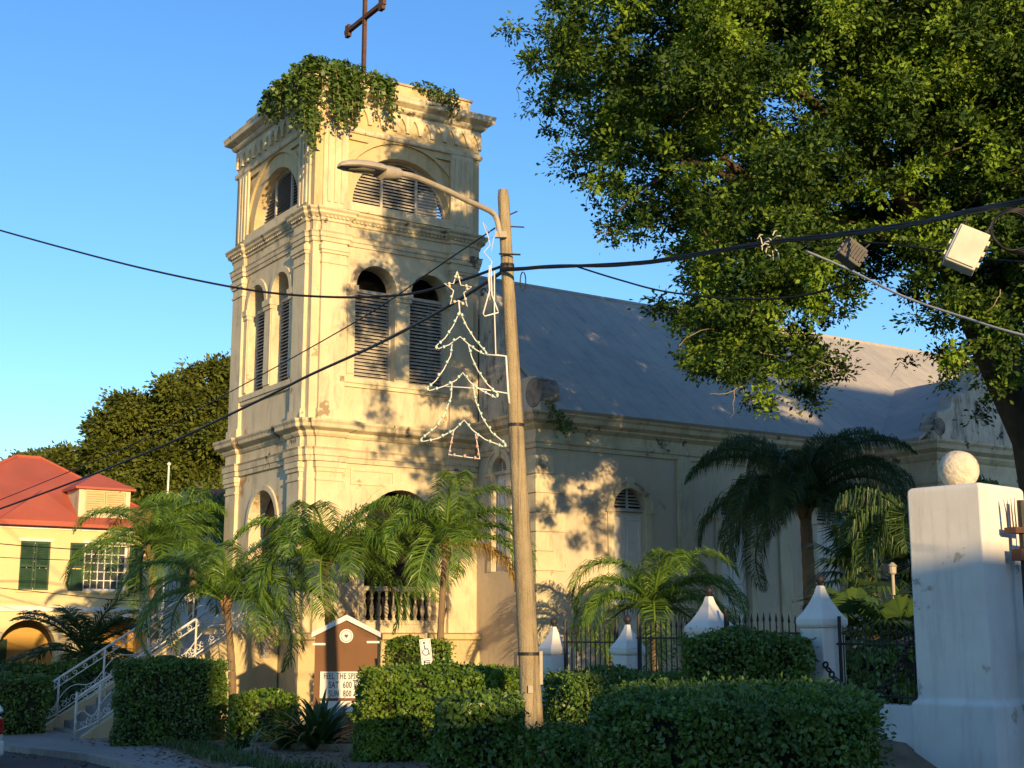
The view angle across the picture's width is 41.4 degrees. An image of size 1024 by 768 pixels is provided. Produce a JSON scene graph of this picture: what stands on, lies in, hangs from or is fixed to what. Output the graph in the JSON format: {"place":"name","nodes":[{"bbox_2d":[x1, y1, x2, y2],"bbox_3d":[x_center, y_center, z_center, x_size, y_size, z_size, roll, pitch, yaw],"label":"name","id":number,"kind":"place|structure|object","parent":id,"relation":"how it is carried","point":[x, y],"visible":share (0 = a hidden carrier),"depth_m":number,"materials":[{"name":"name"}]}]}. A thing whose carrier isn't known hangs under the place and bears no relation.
{"place":"outdoors","nodes":[
{"label":"outdoors","id":0,"kind":"place"},
{"bbox_2d":[0,751,105,767],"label":"road","id":1,"kind":"structure","parent":0,"point":[6,761],"depth_m":23.25,"materials":[{"name":"grey asphalt"}]},
{"bbox_2d":[0,705,3,755],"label":"car","id":2,"kind":"object","parent":1,"relation":"on","point":[1,735],"visible":1,"depth_m":22.36,"materials":[{"name":"white paint"}]},
{"bbox_2d":[4,736,432,767],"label":"fallen leaves","id":3,"kind":"object","parent":1,"relation":"on","point":[291,756],"visible":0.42,"depth_m":20.57,"materials":[{"name":"brown plant"}]},
{"bbox_2d":[0,556,163,560],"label":"overhead cable","id":4,"kind":"object","parent":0,"point":[61,559],"visible":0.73,"depth_m":38.56,"materials":[{"name":"black rubber"}]},
{"bbox_2d":[1,588,191,601],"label":"overhead cable","id":5,"kind":"object","parent":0,"point":[79,596],"visible":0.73,"depth_m":38.10,"materials":[{"name":"black rubber"}]},
{"bbox_2d":[0,540,199,549],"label":"overhead cable","id":6,"kind":"object","parent":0,"point":[63,548],"visible":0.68,"depth_m":38.62,"materials":[{"name":"black rubber"}]},
{"bbox_2d":[3,730,206,767],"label":"pavement","id":7,"kind":"structure","parent":0,"point":[50,739],"depth_m":26.35,"materials":[{"name":"concrete"}]},
{"bbox_2d":[0,670,53,734],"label":"clipped hedge","id":8,"kind":"object","parent":7,"relation":"on","point":[23,701],"visible":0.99,"depth_m":31.82,"materials":[{"name":"green plant"}]},
{"bbox_2d":[151,488,224,645],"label":"red roofed building","id":9,"kind":"structure","parent":0,"point":[200,610],"depth_m":57.79,"materials":[{"name":"paint"}]},
{"bbox_2d":[180,546,203,588],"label":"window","id":10,"kind":"structure","parent":9,"relation":"in","point":[182,582],"depth_m":57.75,"materials":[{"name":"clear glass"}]},
{"bbox_2d":[111,738,435,767],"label":"flower bed","id":11,"kind":"object","parent":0,"point":[313,754],"visible":0.18,"depth_m":18.52,"materials":[{"name":"soil"}]},
{"bbox_2d":[212,725,281,748],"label":"strap leaf lily","id":12,"kind":"object","parent":11,"relation":"on","point":[246,742],"visible":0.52,"depth_m":22.56,"materials":[{"name":"green plant"}]},
{"bbox_2d":[159,738,348,767],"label":"weeds","id":13,"kind":"object","parent":11,"relation":"on","point":[205,749],"visible":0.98,"depth_m":18.81,"materials":[{"name":"green plant"}]},
{"bbox_2d":[242,746,277,753],"bbox_3d":[-3.825,5.783,20.896,0.769,0.342,0.420,9,-8,16],"label":"rock","id":14,"kind":"object","parent":11,"relation":"on","point":[270,751],"visible":0.26,"depth_m":20.85,"materials":[{"name":"grey stone"}]},
{"bbox_2d":[422,687,533,767],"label":"clipped hedge","id":15,"kind":"object","parent":11,"relation":"on","point":[471,728],"visible":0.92,"depth_m":13.84,"materials":[{"name":"green plant"}]},
{"bbox_2d":[501,720,593,767],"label":"clipped hedge","id":16,"kind":"object","parent":11,"relation":"on","point":[560,744],"visible":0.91,"depth_m":13.62,"materials":[{"name":"green plant"}]},
{"bbox_2d":[420,222,509,459],"bbox_3d":[-0.587,-0.575,17.200,1.134,3.090,0.049,0,-10,0],"label":"christmas light frame","id":17,"kind":"object","parent":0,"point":[474,364],"visible":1,"depth_m":17.13,"materials":[{"name":"white paint"}]},
{"bbox_2d":[48,720,936,767],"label":"garden bed","id":18,"kind":"object","parent":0,"point":[907,756],"visible":0.04,"depth_m":14.12,"materials":[{"name":"soil"}]},
{"bbox_2d":[0,660,90,715],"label":"clipped hedge","id":19,"kind":"object","parent":18,"relation":"on","point":[25,666],"visible":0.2,"depth_m":36.32,"materials":[{"name":"green plant"}]},
{"bbox_2d":[0,588,164,704],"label":"palm tree","id":20,"kind":"object","parent":18,"relation":"on","point":[79,635],"visible":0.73,"depth_m":36.93,"materials":[{"name":"green plant"}]},
{"bbox_2d":[45,654,123,721],"bbox_3d":[-11.215,8.229,36.655,2.739,1.897,2.281,2,-11,-11],"label":"clipped hedge","id":21,"kind":"object","parent":18,"relation":"on","point":[95,670],"visible":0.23,"depth_m":35.76,"materials":[{"name":"green plant"}]},
{"bbox_2d":[60,495,227,652],"bbox_3d":[-9.848,6.004,36.453,4.411,5.988,4.304,0,-10,0],"label":"palm tree","id":22,"kind":"object","parent":18,"relation":"on","point":[151,539],"visible":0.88,"depth_m":36.50,"materials":[{"name":"green plant"}]},
{"bbox_2d":[159,462,170,647],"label":"flag pole","id":23,"kind":"object","parent":18,"relation":"on","point":[168,464],"visible":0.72,"depth_m":42.56,"materials":[{"name":"white metal"}]},
{"bbox_2d":[108,654,233,746],"bbox_3d":[-6.906,6.507,27.492,2.316,2.006,2.142,1,-11,-6],"label":"clipped hedge","id":24,"kind":"object","parent":18,"relation":"on","point":[156,699],"visible":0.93,"depth_m":26.70,"materials":[{"name":"green plant"}]},
{"bbox_2d":[141,485,224,627],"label":"palm tree","id":25,"kind":"object","parent":18,"relation":"on","point":[169,495],"visible":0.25,"depth_m":39.42,"materials":[{"name":"green plant"}]},
{"bbox_2d":[113,533,335,731],"bbox_3d":[-6.267,5.372,29.514,4.164,4.294,4.404,-8,-13,37],"label":"palm tree","id":26,"kind":"object","parent":18,"relation":"on","point":[225,595],"visible":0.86,"depth_m":29.27,"materials":[{"name":"green plant"}]},
{"bbox_2d":[222,686,301,745],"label":"clipped hedge","id":27,"kind":"object","parent":18,"relation":"on","point":[249,707],"visible":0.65,"depth_m":24.31,"materials":[{"name":"green plant"}]},
{"bbox_2d":[239,707,306,748],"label":"strap leaf lily","id":28,"kind":"object","parent":18,"relation":"on","point":[280,743],"visible":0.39,"depth_m":22.51,"materials":[{"name":"green plant"}]},
{"bbox_2d":[259,687,352,752],"bbox_3d":[-3.148,5.447,21.926,2.218,1.076,2.383,6,-12,-31],"label":"strap leaf lily","id":29,"kind":"object","parent":18,"relation":"on","point":[324,725],"visible":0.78,"depth_m":21.76,"materials":[{"name":"green plant"}]},
{"bbox_2d":[232,499,429,634],"bbox_3d":[-4.028,4.987,29.345,4.124,4.894,4.187,8,-13,-38],"label":"palm tree","id":30,"kind":"object","parent":18,"relation":"on","point":[325,544],"visible":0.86,"depth_m":28.84,"materials":[{"name":"green plant"}]},
{"bbox_2d":[312,615,380,737],"bbox_3d":[-3.128,5.537,25.488,1.290,2.356,0.280,1,-11,-3],"label":"church sign","id":31,"kind":"object","parent":18,"relation":"on","point":[346,646],"visible":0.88,"depth_m":25.48,"materials":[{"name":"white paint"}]},
{"bbox_2d":[380,634,456,666],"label":"clipped hedge","id":32,"kind":"object","parent":18,"relation":"on","point":[405,648],"visible":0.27,"depth_m":26.62,"materials":[{"name":"green plant"}]},
{"bbox_2d":[419,633,432,664],"bbox_3d":[-1.466,5.175,22.955,0.241,1.886,0.057,2,-11,-12],"label":"parking sign","id":33,"kind":"object","parent":18,"relation":"on","point":[425,650],"visible":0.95,"depth_m":23.05,"materials":[{"name":"white metal"}]},
{"bbox_2d":[346,657,519,762],"bbox_3d":[-0.928,4.581,18.577,2.646,1.637,2.527,-1,-11,3],"label":"clipped hedge","id":34,"kind":"object","parent":18,"relation":"on","point":[389,718],"visible":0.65,"depth_m":17.70,"materials":[{"name":"green plant"}]},
{"bbox_2d":[352,469,539,640],"bbox_3d":[-1.388,4.620,29.099,4.076,5.316,4.069,0,-10,0],"label":"palm tree","id":35,"kind":"object","parent":18,"relation":"on","point":[451,530],"visible":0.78,"depth_m":28.96,"materials":[{"name":"green plant"}]},
{"bbox_2d":[538,618,569,719],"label":"fence pillar","id":36,"kind":"structure","parent":18,"relation":"on","point":[551,646],"depth_m":19.80,"materials":[{"name":"white paint"}]},
{"bbox_2d":[563,620,618,674],"bbox_3d":[1.115,3.980,19.209,0.039,1.250,1.328,7,-13,-33],"label":"iron railing","id":37,"kind":"object","parent":36,"relation":"attached to","point":[566,641],"visible":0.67,"depth_m":19.33,"materials":[{"name":"black metal"}]},
{"bbox_2d":[541,663,681,725],"bbox_3d":[1.265,4.267,17.521,1.957,1.300,1.781,3,-11,-17],"label":"clipped hedge","id":38,"kind":"object","parent":18,"relation":"on","point":[567,695],"visible":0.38,"depth_m":17.04,"materials":[{"name":"green plant"}]},
{"bbox_2d":[610,615,644,674],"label":"fence pillar","id":39,"kind":"structure","parent":18,"relation":"on","point":[623,649],"depth_m":18.45,"materials":[{"name":"white paint"}]},
{"bbox_2d":[684,586,732,640],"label":"fence pillar","id":40,"kind":"structure","parent":18,"relation":"on","point":[708,615],"depth_m":17.16,"materials":[{"name":"white paint"}]},
{"bbox_2d":[666,623,819,685],"bbox_3d":[2.630,3.538,15.400,1.753,1.615,1.041,0,-10,0],"label":"clipped hedge","id":41,"kind":"object","parent":18,"relation":"on","point":[735,653],"visible":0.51,"depth_m":15.19,"materials":[{"name":"green plant"}]},
{"bbox_2d":[796,574,847,684],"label":"fence pillar","id":42,"kind":"structure","parent":18,"relation":"on","point":[818,615],"depth_m":15.49,"materials":[{"name":"white paint"}]},
{"bbox_2d":[822,627,914,695],"bbox_3d":[3.909,3.073,14.858,0.094,0.806,1.239,9,-14,-40],"label":"hanging chain","id":43,"kind":"object","parent":42,"relation":"hanging from","point":[888,679],"visible":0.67,"depth_m":14.60,"materials":[{"name":"black metal"}]},
{"bbox_2d":[790,583,907,651],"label":"fan palm","id":44,"kind":"object","parent":18,"relation":"on","point":[838,599],"visible":0.28,"depth_m":21.41,"materials":[{"name":"green plant"}]},
{"bbox_2d":[844,579,914,679],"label":"fan palm","id":45,"kind":"object","parent":18,"relation":"on","point":[898,607],"visible":0.44,"depth_m":20.44,"materials":[{"name":"green plant"}]},
{"bbox_2d":[845,637,917,704],"bbox_3d":[5.543,4.422,20.062,2.110,1.340,1.717,3,-11,-17],"label":"clipped hedge","id":46,"kind":"object","parent":18,"relation":"on","point":[902,673],"visible":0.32,"depth_m":19.53,"materials":[{"name":"green plant"}]},
{"bbox_2d":[887,562,896,621],"bbox_3d":[6.126,4.032,21.627,0.170,2.350,0.162,0,-10,0],"label":"garden light","id":47,"kind":"object","parent":18,"relation":"on","point":[891,566],"visible":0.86,"depth_m":21.77,"materials":[{"name":"white metal"}]},
{"bbox_2d":[878,703,913,748],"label":"wall","id":48,"kind":"structure","parent":18,"relation":"on","point":[899,717],"depth_m":14.41,"materials":[{"name":"white paint"}]},
{"bbox_2d":[836,615,917,704],"bbox_3d":[4.030,3.033,14.917,0.039,0.950,1.191,7,-13,-33],"label":"iron railing","id":49,"kind":"object","parent":48,"relation":"on","point":[841,633],"visible":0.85,"depth_m":14.94,"materials":[{"name":"black metal"}]},
{"bbox_3d":[3.055,4.319,16.177,0.280,0.761,1.478,7,-13,-33],"label":"low wall","id":50,"kind":"object","parent":18,"relation":"on","visible":0},
{"bbox_2d":[723,606,805,634],"bbox_3d":[3.055,3.331,16.360,0.039,1.250,1.462,7,-13,-33],"label":"iron railing","id":51,"kind":"object","parent":50,"relation":"on","point":[726,621],"visible":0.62,"depth_m":16.43,"materials":[{"name":"black metal"}]},
{"bbox_3d":[2.037,4.662,17.668,0.280,0.772,1.265,7,-13,-33],"label":"low wall","id":52,"kind":"object","parent":18,"relation":"on","visible":0},
{"bbox_2d":[636,614,695,672],"bbox_3d":[2.037,3.668,17.852,0.038,1.250,1.250,7,-13,-33],"label":"iron railing","id":53,"kind":"object","parent":52,"relation":"on","point":[639,637],"visible":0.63,"depth_m":18.10,"materials":[{"name":"black metal"}]},
{"bbox_2d":[0,0,1023,460],"label":"sky","id":54,"kind":"structure","parent":0,"point":[116,116],"materials":[{"name":"blue"}]},
{"bbox_2d":[498,188,543,729],"bbox_3d":[0.105,1.009,17.091,0.585,7.236,0.307,0,-10,0],"label":"utility pole","id":55,"kind":"object","parent":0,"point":[530,656],"visible":0.88,"depth_m":16.92,"materials":[{"name":"brown wood"}]},
{"bbox_2d":[0,266,508,509],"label":"overhead cable","id":56,"kind":"object","parent":55,"relation":"attached to","point":[473,290],"visible":0.99,"depth_m":25.99,"materials":[{"name":"black rubber"}]},
{"bbox_2d":[0,230,508,298],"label":"overhead cable","id":57,"kind":"object","parent":55,"relation":"attached to","point":[392,295],"visible":1,"depth_m":21.23,"materials":[{"name":"black rubber"}]},
{"bbox_2d":[337,159,506,237],"bbox_3d":[-0.962,-2.293,16.289,0.333,0.348,3.156,-8,-13,35],"label":"street lamp","id":58,"kind":"object","parent":55,"relation":"attached to","point":[379,171],"visible":1,"depth_m":15.63,"materials":[{"name":"grey metal"}]},
{"bbox_2d":[0,227,494,499],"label":"overhead cable","id":59,"kind":"object","parent":58,"relation":"attached to","point":[279,364],"visible":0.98,"depth_m":23.09,"materials":[{"name":"black rubber"}]},
{"bbox_2d":[520,272,525,290],"bbox_3d":[0.141,-1.317,17.331,0.085,0.252,0.014,0,-10,0],"label":"cable loop","id":60,"kind":"object","parent":55,"relation":"hanging from","point":[520,281],"visible":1,"depth_m":17.32,"materials":[{"name":"black rubber"}]},
{"bbox_2d":[500,198,1023,271],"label":"overhead cable","id":61,"kind":"object","parent":55,"relation":"attached to","point":[980,209],"visible":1,"depth_m":12.90,"materials":[{"name":"black rubber"}]},
{"bbox_2d":[577,267,850,299],"bbox_3d":[2.101,-1.212,15.011,0.142,1.024,3.960,9,-14,-40],"label":"overhead cable","id":62,"kind":"object","parent":61,"relation":"attached to","point":[812,293],"visible":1,"depth_m":14.77,"materials":[{"name":"black rubber"}]},
{"bbox_2d":[757,230,780,259],"bbox_3d":[2.522,-1.353,13.321,0.218,0.315,0.200,0,-10,0],"label":"cable tie knot","id":63,"kind":"object","parent":61,"relation":"attached to","point":[765,250],"visible":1,"depth_m":13.31,"materials":[{"name":"beige plastic"}]},
{"bbox_2d":[834,236,869,270],"bbox_3d":[3.088,-1.212,12.226,0.246,0.302,0.158,38,-19,3],"label":"junction box","id":64,"kind":"object","parent":61,"relation":"hanging from","point":[850,253],"visible":0.98,"depth_m":12.15,"materials":[{"name":"grey plastic"}]},
{"bbox_2d":[819,242,1023,262],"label":"overhead cable","id":65,"kind":"object","parent":61,"relation":"attached to","point":[1020,261],"visible":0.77,"depth_m":11.71,"materials":[{"name":"black rubber"}]},
{"bbox_2d":[942,217,991,275],"bbox_3d":[3.563,-1.091,10.571,0.282,0.432,0.154,25,-12,15],"label":"junction box","id":66,"kind":"object","parent":61,"relation":"hanging from","point":[967,246],"visible":1,"depth_m":10.49,"materials":[{"name":"beige plastic"}]},
{"bbox_2d":[580,671,898,767],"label":"clipped hedge","id":67,"kind":"object","parent":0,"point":[762,723],"visible":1,"depth_m":9.25,"materials":[{"name":"green plant"}]},
{"bbox_2d":[805,250,1023,336],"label":"overhead cable","id":68,"kind":"object","parent":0,"point":[916,301],"visible":0.97,"depth_m":12.18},
{"bbox_2d":[989,207,1023,254],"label":"cable coil","id":69,"kind":"object","parent":68,"relation":"hanging from","point":[1020,212],"visible":1,"depth_m":10.61,"materials":[{"name":"black rubber"}]},
{"bbox_3d":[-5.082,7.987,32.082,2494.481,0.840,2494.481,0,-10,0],"label":"ground","id":70,"kind":"structure","parent":0,"visible":0},
{"bbox_2d":[0,439,89,476],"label":"broadleaf tree","id":71,"kind":"object","parent":70,"relation":"on","point":[57,455],"visible":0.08,"depth_m":130.22,"materials":[{"name":"green plant"}]},
{"bbox_2d":[0,455,162,667],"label":"yellow house","id":72,"kind":"structure","parent":70,"relation":"on","point":[48,519],"depth_m":49.11,"materials":[{"name":"paint"}]},
{"bbox_2d":[0,639,6,663],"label":"arcade door","id":73,"kind":"structure","parent":72,"relation":"in","point":[3,642],"depth_m":48.87,"materials":[{"name":"green paint"}]},
{"bbox_2d":[16,538,53,592],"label":"window frame","id":74,"kind":"structure","parent":72,"relation":"in","point":[20,539],"depth_m":48.25,"materials":[{"name":"white paint"}]},
{"bbox_2d":[80,540,129,593],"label":"window frame","id":75,"kind":"structure","parent":72,"relation":"in","point":[100,585],"depth_m":49.67,"materials":[{"name":"white paint"}]},
{"bbox_2d":[4,742,161,767],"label":"kerb","id":76,"kind":"structure","parent":70,"relation":"on","point":[105,760],"depth_m":23.81,"materials":[{"name":"concrete"}]},
{"bbox_2d":[67,348,230,508],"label":"broadleaf tree","id":77,"kind":"object","parent":70,"relation":"on","point":[195,459],"visible":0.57,"depth_m":109.89,"materials":[{"name":"green plant"}]},
{"bbox_2d":[43,585,279,738],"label":"entrance stairs","id":78,"kind":"structure","parent":70,"relation":"on","point":[90,716],"depth_m":32.80,"materials":[{"name":"concrete"}]},
{"bbox_2d":[213,0,1022,724],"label":"church","id":79,"kind":"structure","parent":70,"relation":"on","point":[649,422],"depth_m":35.77,"materials":[{"name":"paint"}]},
{"bbox_2d":[261,498,276,625],"bbox_3d":[-6.112,4.605,35.183,0.080,3.640,1.800,7,-13,-33],"label":"arched door","id":80,"kind":"structure","parent":79,"relation":"in","point":[270,512],"depth_m":35.78,"materials":[{"name":"brown wood"}]},
{"bbox_2d":[256,53,403,158],"bbox_3d":[-5.048,-6.893,36.225,3.081,3.336,3.952,7,-13,-33],"label":"parapet plant","id":81,"kind":"object","parent":79,"relation":"on","point":[344,79],"visible":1,"depth_m":34.81,"materials":[{"name":"green plant"}]},
{"bbox_2d":[409,80,462,117],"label":"parapet plant","id":82,"kind":"object","parent":79,"relation":"on","point":[432,92],"visible":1,"depth_m":36.88,"materials":[{"name":"green plant"}]},
{"bbox_2d":[545,400,578,437],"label":"parapet plant","id":83,"kind":"object","parent":79,"relation":"on","point":[566,427],"visible":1,"depth_m":33.75,"materials":[{"name":"green plant"}]},
{"bbox_2d":[565,545,752,671],"bbox_3d":[3.169,5.345,29.463,4.045,3.628,4.218,0,-10,0],"label":"palm tree","id":84,"kind":"object","parent":70,"relation":"on","point":[652,595],"visible":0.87,"depth_m":29.35,"materials":[{"name":"green plant"}]},
{"bbox_2d":[490,0,1023,497],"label":"shade tree","id":85,"kind":"object","parent":70,"relation":"on","point":[934,88],"visible":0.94,"depth_m":22.45,"materials":[{"name":"green plant"}]},
{"bbox_2d":[684,426,917,605],"bbox_3d":[7.191,4.429,32.922,5.337,6.892,5.436,3,-11,-14],"label":"palm tree","id":86,"kind":"object","parent":70,"relation":"on","point":[805,490],"visible":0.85,"depth_m":32.53,"materials":[{"name":"green plant"}]},
{"bbox_2d":[797,503,911,639],"bbox_3d":[6.334,3.891,23.690,2.673,3.782,2.582,0,-10,0],"label":"fan palm","id":87,"kind":"object","parent":70,"relation":"on","point":[888,558],"visible":0.52,"depth_m":23.52,"materials":[{"name":"green plant"}]},
{"bbox_2d":[835,474,1002,597],"bbox_3d":[7.114,3.629,23.245,3.064,4.147,3.207,0,-10,0],"label":"palm tree","id":88,"kind":"object","parent":70,"relation":"on","point":[896,515],"visible":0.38,"depth_m":23.09,"materials":[{"name":"green plant"}]},
{"bbox_2d":[907,451,1023,767],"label":"gate pillar","id":89,"kind":"structure","parent":70,"relation":"on","point":[968,703],"depth_m":14.07,"materials":[{"name":"paint"}]},
{"bbox_2d":[1003,498,1023,602],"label":"iron gate","id":90,"kind":"structure","parent":89,"relation":"attached to","point":[1017,554],"depth_m":14.09,"materials":[{"name":"black metal"}]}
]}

